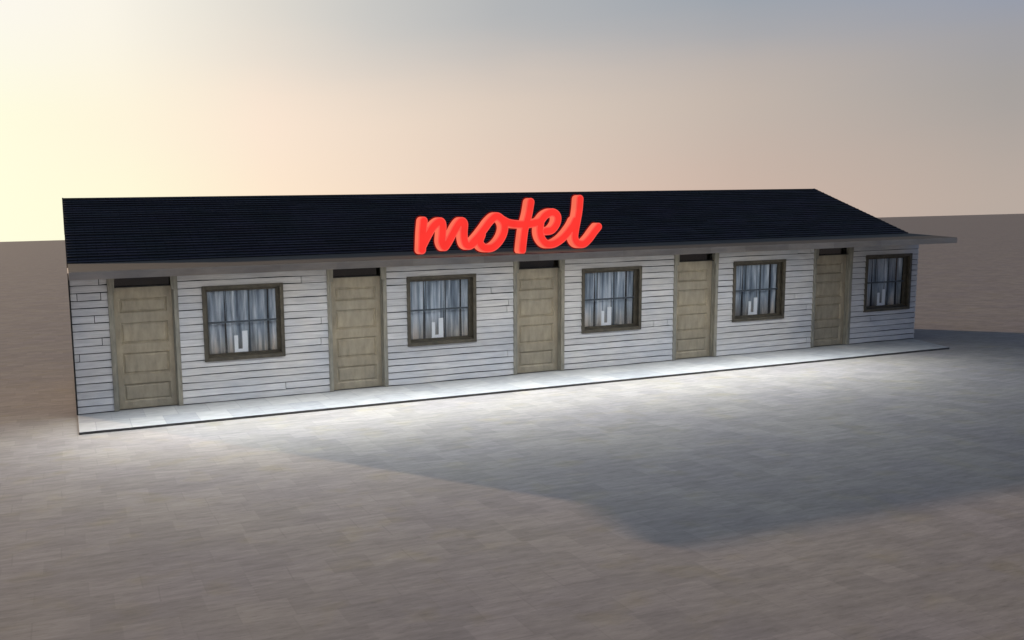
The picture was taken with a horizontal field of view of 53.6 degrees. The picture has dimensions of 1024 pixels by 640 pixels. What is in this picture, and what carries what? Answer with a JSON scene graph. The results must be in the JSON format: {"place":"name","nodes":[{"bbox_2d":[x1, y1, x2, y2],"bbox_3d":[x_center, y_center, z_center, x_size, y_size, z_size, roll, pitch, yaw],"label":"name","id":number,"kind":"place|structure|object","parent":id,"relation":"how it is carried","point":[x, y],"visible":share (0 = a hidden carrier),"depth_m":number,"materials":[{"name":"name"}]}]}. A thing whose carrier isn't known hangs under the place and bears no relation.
{"place":"outdoors","nodes":[
{"label":"outdoors","id":0,"kind":"place"},
{"bbox_2d":[0,214,1023,639],"bbox_3d":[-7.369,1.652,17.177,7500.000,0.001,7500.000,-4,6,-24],"label":"ground","id":1,"kind":"structure","parent":0,"point":[870,498],"depth_m":11.14,"materials":[{"name":"grey concrete"}]},
{"bbox_2d":[62,188,956,414],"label":"motel building","id":2,"kind":"structure","parent":1,"relation":"on","point":[170,298],"depth_m":20.05,"materials":[{"name":"paint"}]},
{"bbox_2d":[107,276,183,411],"bbox_3d":[-6.338,0.342,17.509,1.138,2.398,0.350,-4,6,-24],"label":"door","id":3,"kind":"structure","parent":2,"relation":"in","point":[144,326],"depth_m":17.57,"materials":[{"name":"paint"}]},
{"bbox_2d":[234,330,247,351],"bbox_3d":[-4.885,0.386,18.258,0.240,0.384,0.047,-4,6,-24],"label":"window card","id":4,"kind":"object","parent":2,"relation":"attached to","point":[245,341],"depth_m":18.26,"materials":[{"name":"white paper"}]},
{"bbox_2d":[201,283,285,361],"bbox_3d":[-4.841,0.024,18.223,1.416,1.342,0.437,-4,6,-24],"label":"window","id":5,"kind":"structure","parent":2,"relation":"in","point":[228,311],"depth_m":18.25,"materials":[{"name":"paint"}]},
{"bbox_2d":[326,267,388,391],"bbox_3d":[-2.909,0.110,19.009,1.138,2.398,0.350,-4,6,-24],"label":"door","id":6,"kind":"structure","parent":2,"relation":"in","point":[356,297],"depth_m":19.07,"materials":[{"name":"paint"}]},
{"bbox_2d":[432,318,442,337],"bbox_3d":[-1.456,0.154,19.758,0.240,0.384,0.047,-4,6,-24],"label":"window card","id":7,"kind":"object","parent":2,"relation":"attached to","point":[440,334],"depth_m":19.76,"materials":[{"name":"white paper"}]},
{"bbox_2d":[406,274,476,346],"bbox_3d":[-1.412,-0.208,19.722,1.416,1.342,0.437,-4,6,-24],"label":"window","id":8,"kind":"structure","parent":2,"relation":"in","point":[452,298],"depth_m":19.76,"materials":[{"name":"paint"}]},
{"bbox_2d":[413,194,601,254],"bbox_3d":[-0.015,-1.729,18.479,3.708,1.101,0.226,-4,6,-24],"label":"neon sign","id":9,"kind":"object","parent":2,"relation":"on","point":[440,231],"visible":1,"depth_m":18.45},
{"bbox_2d":[513,260,564,374],"bbox_3d":[0.521,-0.122,20.509,1.138,2.398,0.350,-4,6,-24],"label":"door","id":10,"kind":"structure","parent":2,"relation":"in","point":[539,286],"depth_m":20.58,"materials":[{"name":"paint"}]},
{"bbox_2d":[601,307,610,325],"bbox_3d":[1.974,-0.078,21.258,0.240,0.384,0.047,-4,6,-24],"label":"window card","id":11,"kind":"object","parent":2,"relation":"attached to","point":[608,322],"depth_m":21.26,"materials":[{"name":"white paper"}]},
{"bbox_2d":[581,266,641,333],"bbox_3d":[2.017,-0.440,21.222,1.416,1.342,0.437,-4,6,-24],"label":"window","id":12,"kind":"structure","parent":2,"relation":"in","point":[617,288],"depth_m":21.27,"materials":[{"name":"paint"}]},
{"bbox_2d":[672,253,718,359],"bbox_3d":[3.950,-0.353,22.009,1.138,2.398,0.350,-4,6,-24],"label":"door","id":13,"kind":"structure","parent":2,"relation":"in","point":[695,297],"depth_m":22.09,"materials":[{"name":"paint"}]},
{"bbox_2d":[748,297,756,314],"bbox_3d":[5.403,-0.310,22.757,0.240,0.384,0.047,-4,6,-24],"label":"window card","id":14,"kind":"object","parent":2,"relation":"attached to","point":[754,312],"depth_m":22.76,"materials":[{"name":"white paper"}]},
{"bbox_2d":[731,259,785,321],"bbox_3d":[5.446,-0.672,22.722,1.416,1.342,0.437,-4,6,-24],"label":"window","id":15,"kind":"structure","parent":2,"relation":"in","point":[765,280],"depth_m":22.79,"materials":[{"name":"paint"}]},
{"bbox_2d":[810,247,853,347],"bbox_3d":[7.379,-0.585,23.509,1.138,2.398,0.350,-4,6,-24],"label":"door","id":16,"kind":"structure","parent":2,"relation":"in","point":[833,267],"depth_m":23.60,"materials":[{"name":"paint"}]},
{"bbox_2d":[876,289,884,305],"bbox_3d":[8.832,-0.541,24.257,0.240,0.384,0.047,-4,6,-24],"label":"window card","id":17,"kind":"object","parent":2,"relation":"attached to","point":[883,298],"depth_m":24.26,"materials":[{"name":"white paper"}]},
{"bbox_2d":[863,253,912,311],"bbox_3d":[8.875,-0.903,24.222,1.416,1.342,0.437,-4,6,-24],"label":"window","id":18,"kind":"structure","parent":2,"relation":"in","point":[892,273],"depth_m":24.29,"materials":[{"name":"paint"}]},
{"bbox_2d":[78,338,948,434],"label":"walkway","id":19,"kind":"structure","parent":1,"relation":"on","point":[130,419],"depth_m":18.98,"materials":[{"name":"grey concrete"}]},
{"bbox_2d":[0,0,1023,241],"label":"sky","id":20,"kind":"structure","parent":0,"point":[881,108],"materials":[{"name":"beige"}]}
]}

